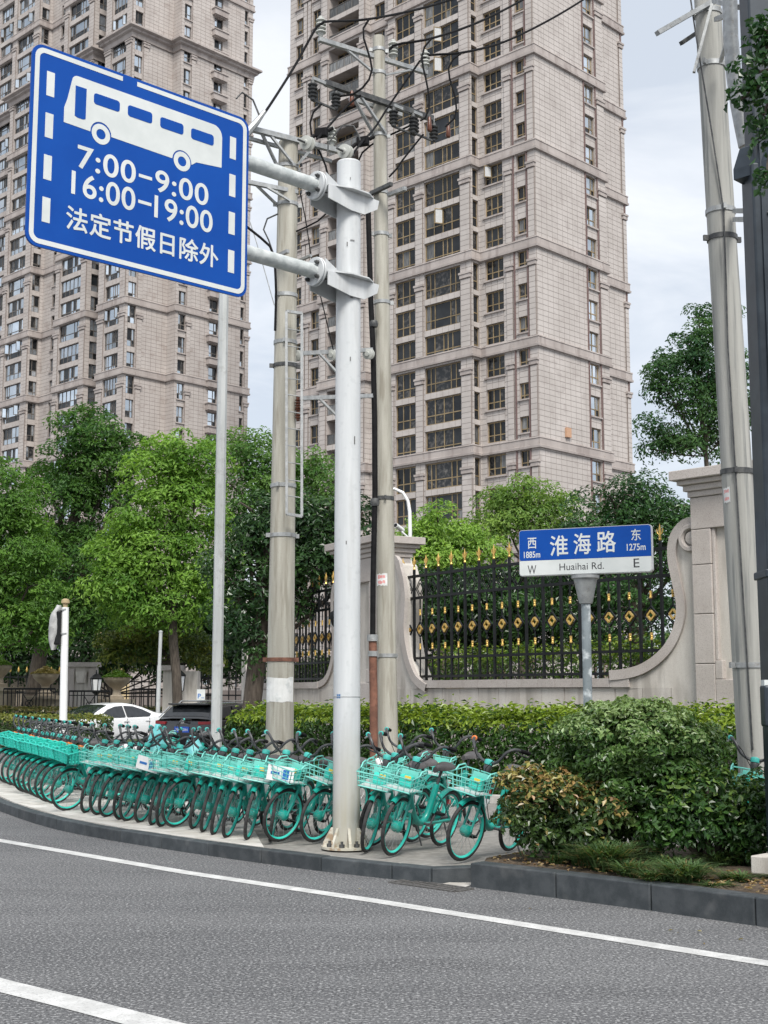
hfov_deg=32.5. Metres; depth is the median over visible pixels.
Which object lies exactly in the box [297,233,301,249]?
window
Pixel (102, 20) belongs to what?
window
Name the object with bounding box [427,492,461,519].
window
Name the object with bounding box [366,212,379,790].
cable conduit
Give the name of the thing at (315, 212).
window
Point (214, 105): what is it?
window
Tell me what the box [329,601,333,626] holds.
wall lamp
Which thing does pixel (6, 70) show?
window
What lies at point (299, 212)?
window
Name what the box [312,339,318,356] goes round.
window
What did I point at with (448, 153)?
window
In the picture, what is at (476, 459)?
window
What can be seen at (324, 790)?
shared bike
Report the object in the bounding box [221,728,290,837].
shared bike
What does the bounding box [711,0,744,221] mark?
cable duct
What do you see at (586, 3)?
window
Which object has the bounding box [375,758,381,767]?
paper cup
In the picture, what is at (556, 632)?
tree
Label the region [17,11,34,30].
window
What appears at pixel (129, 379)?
window
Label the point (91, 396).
window
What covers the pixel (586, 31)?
window
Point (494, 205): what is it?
window
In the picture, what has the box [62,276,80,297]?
window
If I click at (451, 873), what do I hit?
kerb return
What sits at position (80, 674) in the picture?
panel wall
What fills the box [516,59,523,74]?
window
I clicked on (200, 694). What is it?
parking sign
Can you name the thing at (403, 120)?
window
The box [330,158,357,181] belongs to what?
window
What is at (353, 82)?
window
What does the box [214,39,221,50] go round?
window
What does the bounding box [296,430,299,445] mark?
window
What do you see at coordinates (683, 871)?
grass tuft
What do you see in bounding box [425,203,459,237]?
window
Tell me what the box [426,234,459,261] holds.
window
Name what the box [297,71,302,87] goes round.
window
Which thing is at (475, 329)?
window
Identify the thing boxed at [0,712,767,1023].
road
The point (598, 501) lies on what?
window
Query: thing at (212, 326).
window
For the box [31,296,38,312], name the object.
window
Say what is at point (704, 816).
shrub
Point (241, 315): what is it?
window
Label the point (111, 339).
window
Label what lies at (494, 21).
window
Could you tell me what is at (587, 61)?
window
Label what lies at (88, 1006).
lane line
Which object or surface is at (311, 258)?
power cable
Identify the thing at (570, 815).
shrub
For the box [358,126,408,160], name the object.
power cable
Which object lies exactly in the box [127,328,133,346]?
window
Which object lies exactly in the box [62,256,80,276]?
window
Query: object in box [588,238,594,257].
window
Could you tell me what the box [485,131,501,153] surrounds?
window
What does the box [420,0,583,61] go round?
power cable
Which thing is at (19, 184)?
window
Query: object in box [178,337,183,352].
window
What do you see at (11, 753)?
shared bike
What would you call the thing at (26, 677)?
iron fence
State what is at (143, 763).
shared bike
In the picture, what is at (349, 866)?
kerb
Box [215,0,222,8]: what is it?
window
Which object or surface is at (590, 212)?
window
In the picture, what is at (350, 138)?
window
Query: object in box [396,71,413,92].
window
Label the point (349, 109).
window
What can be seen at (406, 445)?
window
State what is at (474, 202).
window
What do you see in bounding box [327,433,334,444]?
window
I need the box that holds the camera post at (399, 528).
[393,487,411,562]
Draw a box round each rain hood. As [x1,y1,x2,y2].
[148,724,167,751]
[185,735,202,757]
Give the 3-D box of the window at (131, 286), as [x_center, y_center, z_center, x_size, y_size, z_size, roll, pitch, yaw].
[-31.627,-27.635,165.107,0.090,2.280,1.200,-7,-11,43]
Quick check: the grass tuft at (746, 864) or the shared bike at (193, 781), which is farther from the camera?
the shared bike at (193, 781)
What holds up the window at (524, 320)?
in the apartment tower at (509, 284)
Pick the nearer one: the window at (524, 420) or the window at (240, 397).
the window at (524, 420)
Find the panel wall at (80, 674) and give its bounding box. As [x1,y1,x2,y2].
[67,662,101,711]
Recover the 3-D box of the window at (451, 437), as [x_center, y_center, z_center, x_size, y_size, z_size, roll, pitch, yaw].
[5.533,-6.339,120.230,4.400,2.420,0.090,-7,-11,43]
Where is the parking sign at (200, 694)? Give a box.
[197,689,204,699]
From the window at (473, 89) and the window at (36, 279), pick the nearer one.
the window at (473, 89)
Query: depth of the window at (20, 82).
187.95 m
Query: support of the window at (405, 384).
in the apartment tower at (509, 284)
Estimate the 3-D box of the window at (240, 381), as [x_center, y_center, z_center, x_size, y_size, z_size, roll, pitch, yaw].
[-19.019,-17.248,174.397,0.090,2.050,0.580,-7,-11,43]
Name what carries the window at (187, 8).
in the apartment tower at (134, 351)
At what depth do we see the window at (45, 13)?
186.76 m
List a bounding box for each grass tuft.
[539,852,571,863]
[554,838,658,872]
[557,846,587,866]
[590,856,661,877]
[626,865,679,882]
[636,856,734,883]
[639,852,703,870]
[676,846,765,866]
[690,879,739,887]
[706,868,764,882]
[734,850,766,865]
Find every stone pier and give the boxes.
[0,687,19,731]
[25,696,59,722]
[98,699,134,703]
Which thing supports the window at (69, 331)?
in the apartment tower at (134, 351)
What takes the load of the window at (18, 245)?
in the apartment tower at (134, 351)
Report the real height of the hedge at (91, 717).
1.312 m
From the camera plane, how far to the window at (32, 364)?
179.85 m
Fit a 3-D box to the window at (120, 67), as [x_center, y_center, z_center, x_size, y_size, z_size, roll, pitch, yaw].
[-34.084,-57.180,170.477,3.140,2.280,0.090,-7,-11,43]
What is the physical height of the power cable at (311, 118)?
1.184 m
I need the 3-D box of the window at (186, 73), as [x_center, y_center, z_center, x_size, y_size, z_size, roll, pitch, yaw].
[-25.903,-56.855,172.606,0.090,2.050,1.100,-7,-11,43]
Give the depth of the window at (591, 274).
122.43 m
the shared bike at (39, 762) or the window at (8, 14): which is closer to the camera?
the shared bike at (39, 762)
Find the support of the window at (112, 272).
in the apartment tower at (134, 351)
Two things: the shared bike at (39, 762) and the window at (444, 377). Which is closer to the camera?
the shared bike at (39, 762)
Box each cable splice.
[310,126,333,138]
[351,135,374,148]
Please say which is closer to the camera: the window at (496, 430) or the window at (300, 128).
the window at (496, 430)
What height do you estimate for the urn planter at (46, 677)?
1.307 m
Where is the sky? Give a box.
[245,0,751,647]
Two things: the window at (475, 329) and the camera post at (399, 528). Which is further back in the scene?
the window at (475, 329)
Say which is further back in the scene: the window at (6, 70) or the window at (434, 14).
the window at (6, 70)
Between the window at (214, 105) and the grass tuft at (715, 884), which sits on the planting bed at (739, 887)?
the grass tuft at (715, 884)
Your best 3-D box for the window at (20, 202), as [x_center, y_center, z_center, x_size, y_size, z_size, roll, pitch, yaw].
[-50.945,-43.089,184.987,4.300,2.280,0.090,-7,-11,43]
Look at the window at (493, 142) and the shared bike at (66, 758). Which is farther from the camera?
the window at (493, 142)
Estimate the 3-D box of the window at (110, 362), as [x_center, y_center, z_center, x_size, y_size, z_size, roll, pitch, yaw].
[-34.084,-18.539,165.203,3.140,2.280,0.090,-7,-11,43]
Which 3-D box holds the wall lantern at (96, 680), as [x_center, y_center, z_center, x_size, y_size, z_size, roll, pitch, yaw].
[-12.974,7.700,59.505,0.598,1.144,0.518,0,-8,0]
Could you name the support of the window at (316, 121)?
in the apartment tower at (509, 284)
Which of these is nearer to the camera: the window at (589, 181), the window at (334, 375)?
the window at (589, 181)
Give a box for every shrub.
[488,761,658,861]
[545,694,734,858]
[633,765,766,865]
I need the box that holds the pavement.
[0,758,713,865]
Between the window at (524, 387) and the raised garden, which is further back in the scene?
the window at (524, 387)
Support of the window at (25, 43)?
in the apartment tower at (134, 351)
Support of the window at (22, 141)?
in the apartment tower at (134, 351)
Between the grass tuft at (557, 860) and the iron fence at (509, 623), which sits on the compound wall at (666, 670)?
the iron fence at (509, 623)
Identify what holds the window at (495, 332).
in the apartment tower at (509, 284)
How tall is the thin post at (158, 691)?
3.972 m
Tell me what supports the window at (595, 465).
in the apartment tower at (509, 284)
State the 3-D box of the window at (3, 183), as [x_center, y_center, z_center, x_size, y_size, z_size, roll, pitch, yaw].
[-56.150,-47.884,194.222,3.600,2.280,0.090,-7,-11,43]
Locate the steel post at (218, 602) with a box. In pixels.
[210,293,228,750]
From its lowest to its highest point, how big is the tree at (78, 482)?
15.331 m
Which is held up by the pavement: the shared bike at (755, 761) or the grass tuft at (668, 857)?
the shared bike at (755, 761)
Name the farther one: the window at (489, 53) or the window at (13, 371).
the window at (13, 371)
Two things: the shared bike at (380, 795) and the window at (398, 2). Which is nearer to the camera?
the shared bike at (380, 795)
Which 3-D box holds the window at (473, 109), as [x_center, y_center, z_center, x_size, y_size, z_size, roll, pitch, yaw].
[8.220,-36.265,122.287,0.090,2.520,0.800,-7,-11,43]
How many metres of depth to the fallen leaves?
11.67 m
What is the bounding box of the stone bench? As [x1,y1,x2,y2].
[751,853,767,876]
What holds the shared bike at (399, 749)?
on the pavement
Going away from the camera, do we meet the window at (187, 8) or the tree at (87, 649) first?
the tree at (87, 649)
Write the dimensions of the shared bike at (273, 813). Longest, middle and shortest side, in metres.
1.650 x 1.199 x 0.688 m
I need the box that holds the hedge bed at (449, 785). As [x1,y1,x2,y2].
[307,766,518,791]
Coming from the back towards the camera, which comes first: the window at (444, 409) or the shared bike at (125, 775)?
the window at (444, 409)
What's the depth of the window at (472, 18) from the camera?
123.61 m
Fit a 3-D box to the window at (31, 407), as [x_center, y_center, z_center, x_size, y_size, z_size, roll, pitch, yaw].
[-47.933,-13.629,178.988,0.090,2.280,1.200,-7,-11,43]
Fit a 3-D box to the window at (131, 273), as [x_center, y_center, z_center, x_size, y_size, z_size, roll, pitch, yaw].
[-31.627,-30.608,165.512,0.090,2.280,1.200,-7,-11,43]
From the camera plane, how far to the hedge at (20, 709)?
53.70 m
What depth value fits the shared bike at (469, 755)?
16.05 m
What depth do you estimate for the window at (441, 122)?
124.15 m
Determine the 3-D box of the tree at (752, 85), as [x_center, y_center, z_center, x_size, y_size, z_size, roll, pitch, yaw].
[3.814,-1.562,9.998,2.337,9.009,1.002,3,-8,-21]
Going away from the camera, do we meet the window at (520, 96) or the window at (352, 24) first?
the window at (520, 96)
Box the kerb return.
[429,865,470,882]
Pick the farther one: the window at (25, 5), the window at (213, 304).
the window at (25, 5)
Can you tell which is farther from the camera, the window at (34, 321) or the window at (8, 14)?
the window at (8, 14)
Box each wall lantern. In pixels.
[90,670,102,694]
[181,671,185,691]
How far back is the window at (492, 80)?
122.08 m
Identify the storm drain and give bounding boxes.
[388,879,473,891]
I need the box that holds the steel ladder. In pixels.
[285,310,302,517]
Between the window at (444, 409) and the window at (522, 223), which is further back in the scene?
the window at (444, 409)
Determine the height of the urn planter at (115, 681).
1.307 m
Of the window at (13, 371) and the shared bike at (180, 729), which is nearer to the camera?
the shared bike at (180, 729)
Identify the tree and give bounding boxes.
[0,456,74,660]
[0,558,320,694]
[7,401,165,730]
[70,426,246,705]
[92,616,228,676]
[192,487,371,728]
[194,425,365,556]
[394,498,514,677]
[416,564,596,679]
[463,472,585,678]
[528,467,690,665]
[632,302,750,466]
[723,9,767,196]
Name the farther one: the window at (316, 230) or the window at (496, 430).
the window at (316, 230)
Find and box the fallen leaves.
[493,849,767,891]
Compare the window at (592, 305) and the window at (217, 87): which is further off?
the window at (217, 87)
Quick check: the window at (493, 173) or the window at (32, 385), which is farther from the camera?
the window at (32, 385)
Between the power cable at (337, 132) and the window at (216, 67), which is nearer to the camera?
the power cable at (337, 132)
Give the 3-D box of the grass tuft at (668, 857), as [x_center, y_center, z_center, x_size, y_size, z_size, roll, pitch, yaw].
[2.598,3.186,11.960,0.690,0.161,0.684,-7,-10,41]
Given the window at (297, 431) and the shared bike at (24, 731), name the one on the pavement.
the shared bike at (24, 731)
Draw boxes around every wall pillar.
[324,535,425,748]
[668,462,752,794]
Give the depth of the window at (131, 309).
164.77 m
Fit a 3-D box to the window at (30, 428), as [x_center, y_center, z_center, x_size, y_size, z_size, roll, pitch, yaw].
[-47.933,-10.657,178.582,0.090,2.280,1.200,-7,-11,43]
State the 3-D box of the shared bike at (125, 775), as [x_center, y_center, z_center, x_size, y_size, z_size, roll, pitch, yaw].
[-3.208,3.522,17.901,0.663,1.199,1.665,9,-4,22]
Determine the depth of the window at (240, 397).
174.06 m
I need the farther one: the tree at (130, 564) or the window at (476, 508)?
the window at (476, 508)
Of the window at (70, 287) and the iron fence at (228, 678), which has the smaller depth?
the iron fence at (228, 678)
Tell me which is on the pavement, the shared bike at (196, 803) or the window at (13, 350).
the shared bike at (196, 803)
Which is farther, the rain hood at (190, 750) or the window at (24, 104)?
the window at (24, 104)
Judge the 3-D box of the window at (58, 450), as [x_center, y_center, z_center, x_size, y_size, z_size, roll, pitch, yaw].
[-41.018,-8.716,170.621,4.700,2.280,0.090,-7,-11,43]
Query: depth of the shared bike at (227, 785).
15.70 m
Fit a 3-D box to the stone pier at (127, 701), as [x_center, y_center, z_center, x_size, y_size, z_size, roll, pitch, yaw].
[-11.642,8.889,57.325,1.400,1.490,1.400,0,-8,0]
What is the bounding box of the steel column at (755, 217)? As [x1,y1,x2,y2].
[733,0,767,852]
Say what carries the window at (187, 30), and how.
in the apartment tower at (134, 351)
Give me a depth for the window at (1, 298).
191.02 m
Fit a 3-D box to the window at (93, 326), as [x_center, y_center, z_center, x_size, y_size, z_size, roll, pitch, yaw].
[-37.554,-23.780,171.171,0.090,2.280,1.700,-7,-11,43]
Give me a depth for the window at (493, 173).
120.86 m
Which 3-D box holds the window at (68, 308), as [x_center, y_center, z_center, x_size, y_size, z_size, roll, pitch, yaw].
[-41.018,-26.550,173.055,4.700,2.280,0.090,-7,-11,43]
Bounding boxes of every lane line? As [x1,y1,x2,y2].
[0,839,767,965]
[0,978,185,1023]
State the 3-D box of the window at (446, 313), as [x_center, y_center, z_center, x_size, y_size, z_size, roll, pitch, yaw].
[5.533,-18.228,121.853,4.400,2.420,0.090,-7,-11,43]
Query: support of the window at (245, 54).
in the apartment tower at (134, 351)
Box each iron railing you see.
[3,688,55,713]
[68,690,109,711]
[131,688,162,711]
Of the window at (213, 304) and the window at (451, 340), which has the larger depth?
the window at (213, 304)
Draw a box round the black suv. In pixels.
[155,700,242,747]
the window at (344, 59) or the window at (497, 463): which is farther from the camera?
the window at (344, 59)
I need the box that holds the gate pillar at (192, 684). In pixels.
[157,665,200,712]
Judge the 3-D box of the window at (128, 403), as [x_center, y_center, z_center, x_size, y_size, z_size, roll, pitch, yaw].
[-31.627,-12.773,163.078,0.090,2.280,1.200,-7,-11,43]
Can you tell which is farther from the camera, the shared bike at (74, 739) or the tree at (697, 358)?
the tree at (697, 358)
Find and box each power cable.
[247,226,276,330]
[248,216,274,304]
[263,213,277,246]
[265,0,452,112]
[296,214,325,231]
[300,193,333,349]
[309,103,328,173]
[316,95,360,139]
[327,125,360,155]
[340,19,372,96]
[351,60,420,157]
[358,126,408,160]
[385,0,523,53]
[388,134,423,177]
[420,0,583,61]
[420,38,431,121]
[445,52,461,126]
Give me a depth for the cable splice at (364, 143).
20.21 m
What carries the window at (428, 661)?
in the apartment tower at (509, 284)
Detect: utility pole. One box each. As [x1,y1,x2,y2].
[248,126,374,798]
[308,16,450,790]
[654,0,766,846]
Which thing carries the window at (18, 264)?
in the apartment tower at (134, 351)
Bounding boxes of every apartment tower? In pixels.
[0,0,262,706]
[287,0,635,680]
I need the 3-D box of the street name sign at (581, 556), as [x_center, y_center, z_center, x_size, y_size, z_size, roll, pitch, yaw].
[2.304,1.940,14.920,1.551,3.552,0.316,-4,-9,27]
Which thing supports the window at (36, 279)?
in the apartment tower at (134, 351)
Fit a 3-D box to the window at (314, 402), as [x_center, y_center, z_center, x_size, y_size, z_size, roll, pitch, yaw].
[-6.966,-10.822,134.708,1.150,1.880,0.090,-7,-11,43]
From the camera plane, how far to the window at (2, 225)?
193.09 m
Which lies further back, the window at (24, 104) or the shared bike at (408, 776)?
the window at (24, 104)
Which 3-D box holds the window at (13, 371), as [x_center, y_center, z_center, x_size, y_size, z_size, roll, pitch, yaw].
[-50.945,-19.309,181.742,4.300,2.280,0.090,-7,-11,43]
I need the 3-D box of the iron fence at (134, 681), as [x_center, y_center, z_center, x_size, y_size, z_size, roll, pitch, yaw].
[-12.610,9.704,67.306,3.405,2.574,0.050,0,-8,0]
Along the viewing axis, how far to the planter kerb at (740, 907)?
11.15 m
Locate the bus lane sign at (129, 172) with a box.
[25,44,378,850]
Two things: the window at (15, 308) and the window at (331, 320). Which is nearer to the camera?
the window at (331, 320)
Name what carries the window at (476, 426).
in the apartment tower at (509, 284)
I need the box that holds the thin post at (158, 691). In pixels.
[156,630,162,712]
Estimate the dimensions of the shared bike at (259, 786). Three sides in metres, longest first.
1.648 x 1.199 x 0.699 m
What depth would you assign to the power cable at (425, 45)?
21.54 m
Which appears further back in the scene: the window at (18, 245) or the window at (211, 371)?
the window at (18, 245)
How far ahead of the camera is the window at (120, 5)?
171.99 m
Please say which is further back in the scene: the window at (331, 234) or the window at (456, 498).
the window at (331, 234)
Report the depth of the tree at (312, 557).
32.16 m
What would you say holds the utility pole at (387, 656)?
on the pavement
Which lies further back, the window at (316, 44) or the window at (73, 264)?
the window at (73, 264)
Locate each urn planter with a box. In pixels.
[0,658,13,686]
[30,666,59,695]
[102,669,131,698]
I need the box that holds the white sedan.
[31,703,164,748]
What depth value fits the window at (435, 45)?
125.40 m
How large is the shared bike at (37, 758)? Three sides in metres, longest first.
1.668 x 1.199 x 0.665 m
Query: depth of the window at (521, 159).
118.67 m
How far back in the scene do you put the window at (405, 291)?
125.55 m
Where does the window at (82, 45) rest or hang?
in the apartment tower at (134, 351)
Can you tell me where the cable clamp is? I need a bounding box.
[236,92,265,136]
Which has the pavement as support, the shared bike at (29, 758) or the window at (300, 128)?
the shared bike at (29, 758)
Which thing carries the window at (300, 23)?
in the apartment tower at (509, 284)
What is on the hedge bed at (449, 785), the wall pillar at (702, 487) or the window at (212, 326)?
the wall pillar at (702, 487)
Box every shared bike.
[0,715,50,777]
[0,715,50,782]
[1,716,63,784]
[6,716,76,786]
[12,718,92,791]
[17,718,82,792]
[22,719,90,794]
[27,719,97,797]
[34,720,106,801]
[40,721,119,803]
[50,722,128,810]
[79,722,134,812]
[88,723,148,814]
[98,724,152,816]
[111,724,170,819]
[118,725,179,820]
[134,725,197,822]
[148,725,203,824]
[152,726,213,826]
[161,727,235,826]
[166,718,223,760]
[188,726,246,828]
[198,727,255,831]
[209,727,273,834]
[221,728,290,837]
[240,729,305,839]
[261,730,317,841]
[263,731,332,841]
[299,731,380,841]
[356,732,431,852]
[359,731,450,845]
[370,727,442,827]
[379,733,461,855]
[417,728,490,831]
[446,735,530,860]
[727,735,763,802]
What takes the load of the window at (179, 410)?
in the apartment tower at (134, 351)
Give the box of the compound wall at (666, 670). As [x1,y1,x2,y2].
[241,517,700,772]
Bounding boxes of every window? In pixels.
[0,23,13,42]
[0,80,11,99]
[0,103,8,112]
[0,123,9,136]
[0,138,8,155]
[0,158,7,171]
[0,177,7,193]
[0,196,6,212]
[0,217,5,228]
[0,236,4,251]
[0,256,3,270]
[0,296,2,310]
[1,43,12,58]
[1,61,11,79]
[2,404,19,423]
[2,448,17,463]
[3,4,14,23]
[3,426,18,445]
[4,340,21,360]
[5,362,20,381]
[5,383,19,399]
[7,319,22,336]
[8,298,23,317]
[9,277,23,297]
[10,236,25,255]
[10,256,24,273]
[11,215,24,235]
[12,194,25,211]
[13,174,26,194]
[14,153,27,173]
[15,72,30,88]
[15,113,28,133]
[15,133,27,150]
[16,97,29,113]
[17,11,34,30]
[18,31,33,54]
[18,52,31,73]
[20,0,34,14]
[26,446,32,460]
[27,403,34,419]
[27,424,33,441]
[28,381,35,395]
[29,360,36,376]
[30,338,36,354]
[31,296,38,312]
[31,317,37,330]
[32,274,39,290]
[33,253,39,267]
[41,28,48,44]
[42,8,48,21]
[54,505,70,519]
[56,437,70,451]
[57,413,74,431]
[58,388,76,409]
[59,343,78,364]
[59,365,77,383]
[60,321,78,342]
[61,298,79,316]
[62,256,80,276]
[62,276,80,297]
[70,17,88,41]
[70,37,88,54]
[71,0,89,20]
[88,364,95,378]
[88,387,95,404]
[89,342,96,359]
[90,297,97,310]
[90,319,96,336]
[91,274,98,291]
[92,261,98,269]
[99,14,105,31]
[100,0,106,10]
[103,377,116,397]
[103,401,115,416]
[104,307,118,327]
[104,353,117,370]
[105,265,119,281]
[105,330,117,350]
[106,283,119,300]
[112,14,126,30]
[113,42,125,58]
[113,58,125,73]
[115,0,127,14]
[124,423,131,437]
[125,399,132,417]
[126,352,133,366]
[126,375,132,393]
[127,305,134,323]
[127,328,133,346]
[128,282,135,296]
[129,270,135,276]
[134,55,141,72]
[135,38,141,51]
[136,0,142,7]
[136,11,142,24]
[176,406,182,422]
[177,360,183,373]
[177,383,182,398]
[178,314,184,329]
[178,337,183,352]
[179,291,184,304]
[183,91,188,97]
[184,51,189,62]
[184,69,189,83]
[185,4,190,19]
[185,26,190,38]
[207,412,214,425]
[208,367,215,380]
[208,390,215,402]
[209,322,216,334]
[209,344,215,357]
[210,300,216,312]
[213,103,220,109]
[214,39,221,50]
[214,64,220,71]
[214,82,220,93]
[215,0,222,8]
[215,18,221,29]
[239,374,241,386]
[239,396,241,410]
[240,308,242,319]
[240,330,242,343]
[244,52,246,63]
[296,372,299,389]
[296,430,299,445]
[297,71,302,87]
[297,98,302,114]
[297,124,302,137]
[297,208,301,222]
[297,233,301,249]
[297,288,300,304]
[297,316,300,332]
[298,0,303,8]
[298,18,303,34]
[298,45,302,60]
[298,155,301,167]
[311,425,317,443]
[312,292,316,300]
[312,311,318,328]
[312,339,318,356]
[312,368,317,385]
[312,400,317,414]
[313,148,319,161]
[313,207,317,216]
[313,227,318,244]
[314,10,320,26]
[314,38,319,53]
[314,63,319,77]
[314,90,319,106]
[314,117,319,133]
[327,374,335,378]
[327,404,334,415]
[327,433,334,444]
[328,229,336,241]
[328,258,335,267]
[328,315,335,326]
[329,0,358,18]
[329,21,358,38]
[329,47,358,72]
[329,74,358,100]
[329,105,356,120]
[329,131,357,156]
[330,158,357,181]
[376,2,384,20]
[396,0,406,5]
[396,12,413,40]
[396,40,413,69]
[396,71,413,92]
[397,99,413,126]
[397,130,414,157]
[397,158,414,180]
[397,188,414,216]
[397,218,414,246]
[397,248,414,270]
[397,279,414,307]
[397,310,414,337]
[397,341,414,362]
[397,372,414,399]
[397,403,415,430]
[397,435,415,455]
[397,466,415,493]
[397,498,415,525]
[425,0,457,27]
[425,20,457,53]
[425,80,458,113]
[425,110,458,146]
[425,141,458,169]
[425,172,459,206]
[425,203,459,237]
[426,50,457,78]
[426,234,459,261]
[426,266,459,299]
[426,297,460,330]
[426,329,460,355]
[426,361,460,393]
[426,394,460,425]
[426,426,461,450]
[427,459,461,489]
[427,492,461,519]
[428,661,462,679]
[471,0,474,11]
[471,16,474,41]
[471,46,474,63]
[471,76,475,102]
[472,107,475,132]
[472,138,475,155]
[472,169,476,195]
[472,200,476,226]
[473,232,476,249]
[473,263,477,290]
[473,295,477,321]
[474,327,477,345]
[474,360,477,386]
[474,392,478,419]
[475,425,478,444]
[475,458,478,485]
[475,491,479,516]
[484,8,499,30]
[484,38,500,61]
[484,69,500,91]
[484,162,501,184]
[485,100,500,122]
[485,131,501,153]
[486,194,502,216]
[486,225,502,248]
[486,257,502,279]
[487,289,503,312]
[487,322,503,344]
[488,355,504,376]
[488,387,504,409]
[488,420,505,442]
[489,454,505,475]
[489,489,499,509]
[515,0,522,12]
[516,28,522,43]
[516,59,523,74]
[517,91,523,105]
[517,122,524,137]
[518,154,524,169]
[518,186,525,201]
[518,218,525,233]
[519,251,526,266]
[519,283,526,298]
[520,316,527,331]
[520,349,527,365]
[521,383,528,398]
[521,416,528,432]
[522,450,529,466]
[582,0,589,14]
[583,25,590,44]
[584,55,590,73]
[584,85,591,104]
[585,115,592,134]
[585,145,592,164]
[586,176,593,195]
[587,207,594,226]
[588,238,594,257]
[588,269,595,288]
[589,300,596,320]
[590,332,597,352]
[590,364,597,383]
[591,396,598,416]
[592,428,599,448]
[592,461,599,481]
[593,493,600,513]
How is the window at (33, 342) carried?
in the apartment tower at (134, 351)
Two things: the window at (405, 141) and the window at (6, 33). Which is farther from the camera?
the window at (6, 33)
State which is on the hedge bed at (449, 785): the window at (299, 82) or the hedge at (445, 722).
the hedge at (445, 722)
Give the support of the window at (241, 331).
in the apartment tower at (134, 351)
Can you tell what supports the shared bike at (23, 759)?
on the pavement
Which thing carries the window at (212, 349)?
in the apartment tower at (134, 351)
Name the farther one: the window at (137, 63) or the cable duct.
the window at (137, 63)
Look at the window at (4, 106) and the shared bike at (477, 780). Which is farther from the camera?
the window at (4, 106)
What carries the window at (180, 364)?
in the apartment tower at (134, 351)
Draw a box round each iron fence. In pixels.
[4,667,59,712]
[103,677,162,706]
[200,672,240,701]
[264,572,333,682]
[402,523,675,679]
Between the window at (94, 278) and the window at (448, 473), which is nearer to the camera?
the window at (448, 473)
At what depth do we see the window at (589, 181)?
123.64 m
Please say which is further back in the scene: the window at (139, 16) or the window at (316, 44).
the window at (139, 16)
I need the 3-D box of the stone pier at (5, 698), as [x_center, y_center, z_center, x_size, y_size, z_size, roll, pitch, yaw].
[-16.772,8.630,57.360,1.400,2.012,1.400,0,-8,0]
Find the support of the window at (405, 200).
in the apartment tower at (509, 284)
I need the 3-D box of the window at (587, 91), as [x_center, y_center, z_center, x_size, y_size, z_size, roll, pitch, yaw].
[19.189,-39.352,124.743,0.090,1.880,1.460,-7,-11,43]
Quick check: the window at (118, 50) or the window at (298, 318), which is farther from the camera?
the window at (118, 50)
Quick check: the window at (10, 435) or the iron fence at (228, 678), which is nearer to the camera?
the iron fence at (228, 678)
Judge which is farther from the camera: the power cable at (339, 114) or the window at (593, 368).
the window at (593, 368)
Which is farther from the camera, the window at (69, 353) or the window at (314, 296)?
the window at (69, 353)
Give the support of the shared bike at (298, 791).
on the pavement
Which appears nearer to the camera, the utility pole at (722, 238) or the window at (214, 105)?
the utility pole at (722, 238)
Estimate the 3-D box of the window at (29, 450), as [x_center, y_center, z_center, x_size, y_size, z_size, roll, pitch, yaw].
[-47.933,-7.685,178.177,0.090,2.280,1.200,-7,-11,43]
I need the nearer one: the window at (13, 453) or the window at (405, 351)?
the window at (405, 351)
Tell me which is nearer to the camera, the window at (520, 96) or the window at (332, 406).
the window at (520, 96)
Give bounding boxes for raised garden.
[549,687,610,687]
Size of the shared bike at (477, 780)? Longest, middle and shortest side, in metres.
1.664 x 1.199 x 0.662 m
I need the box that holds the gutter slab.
[443,882,470,886]
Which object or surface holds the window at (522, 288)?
in the apartment tower at (509, 284)
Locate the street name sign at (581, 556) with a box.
[519,524,653,840]
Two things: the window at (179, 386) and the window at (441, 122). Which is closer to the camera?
the window at (441, 122)
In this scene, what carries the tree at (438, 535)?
on the raised garden
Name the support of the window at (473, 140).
in the apartment tower at (509, 284)
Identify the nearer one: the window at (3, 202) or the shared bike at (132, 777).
the shared bike at (132, 777)
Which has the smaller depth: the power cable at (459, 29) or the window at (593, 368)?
the power cable at (459, 29)
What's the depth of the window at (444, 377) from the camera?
121.13 m
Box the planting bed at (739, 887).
[485,845,767,894]
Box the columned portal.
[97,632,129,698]
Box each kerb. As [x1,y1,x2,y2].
[0,797,431,881]
[471,861,767,927]
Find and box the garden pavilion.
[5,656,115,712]
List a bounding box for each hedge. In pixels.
[0,705,161,733]
[0,711,113,752]
[222,693,738,801]
[295,653,330,681]
[428,631,670,679]
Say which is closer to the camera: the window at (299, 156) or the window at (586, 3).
the window at (586, 3)
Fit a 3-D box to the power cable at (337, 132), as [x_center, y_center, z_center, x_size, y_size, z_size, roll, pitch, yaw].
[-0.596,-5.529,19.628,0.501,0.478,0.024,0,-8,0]
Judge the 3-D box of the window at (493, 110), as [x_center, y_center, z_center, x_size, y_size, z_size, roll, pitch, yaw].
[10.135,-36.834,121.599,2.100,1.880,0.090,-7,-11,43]
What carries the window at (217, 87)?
in the apartment tower at (134, 351)
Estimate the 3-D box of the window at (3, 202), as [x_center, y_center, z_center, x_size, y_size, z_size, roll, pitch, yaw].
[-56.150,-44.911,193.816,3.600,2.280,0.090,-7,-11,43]
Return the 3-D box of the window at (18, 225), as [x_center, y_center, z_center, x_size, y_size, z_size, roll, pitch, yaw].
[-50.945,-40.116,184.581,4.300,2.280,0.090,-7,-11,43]
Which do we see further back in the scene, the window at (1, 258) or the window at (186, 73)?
the window at (1, 258)
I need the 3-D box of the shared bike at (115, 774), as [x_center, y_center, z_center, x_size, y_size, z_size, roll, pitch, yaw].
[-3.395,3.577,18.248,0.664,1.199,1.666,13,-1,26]

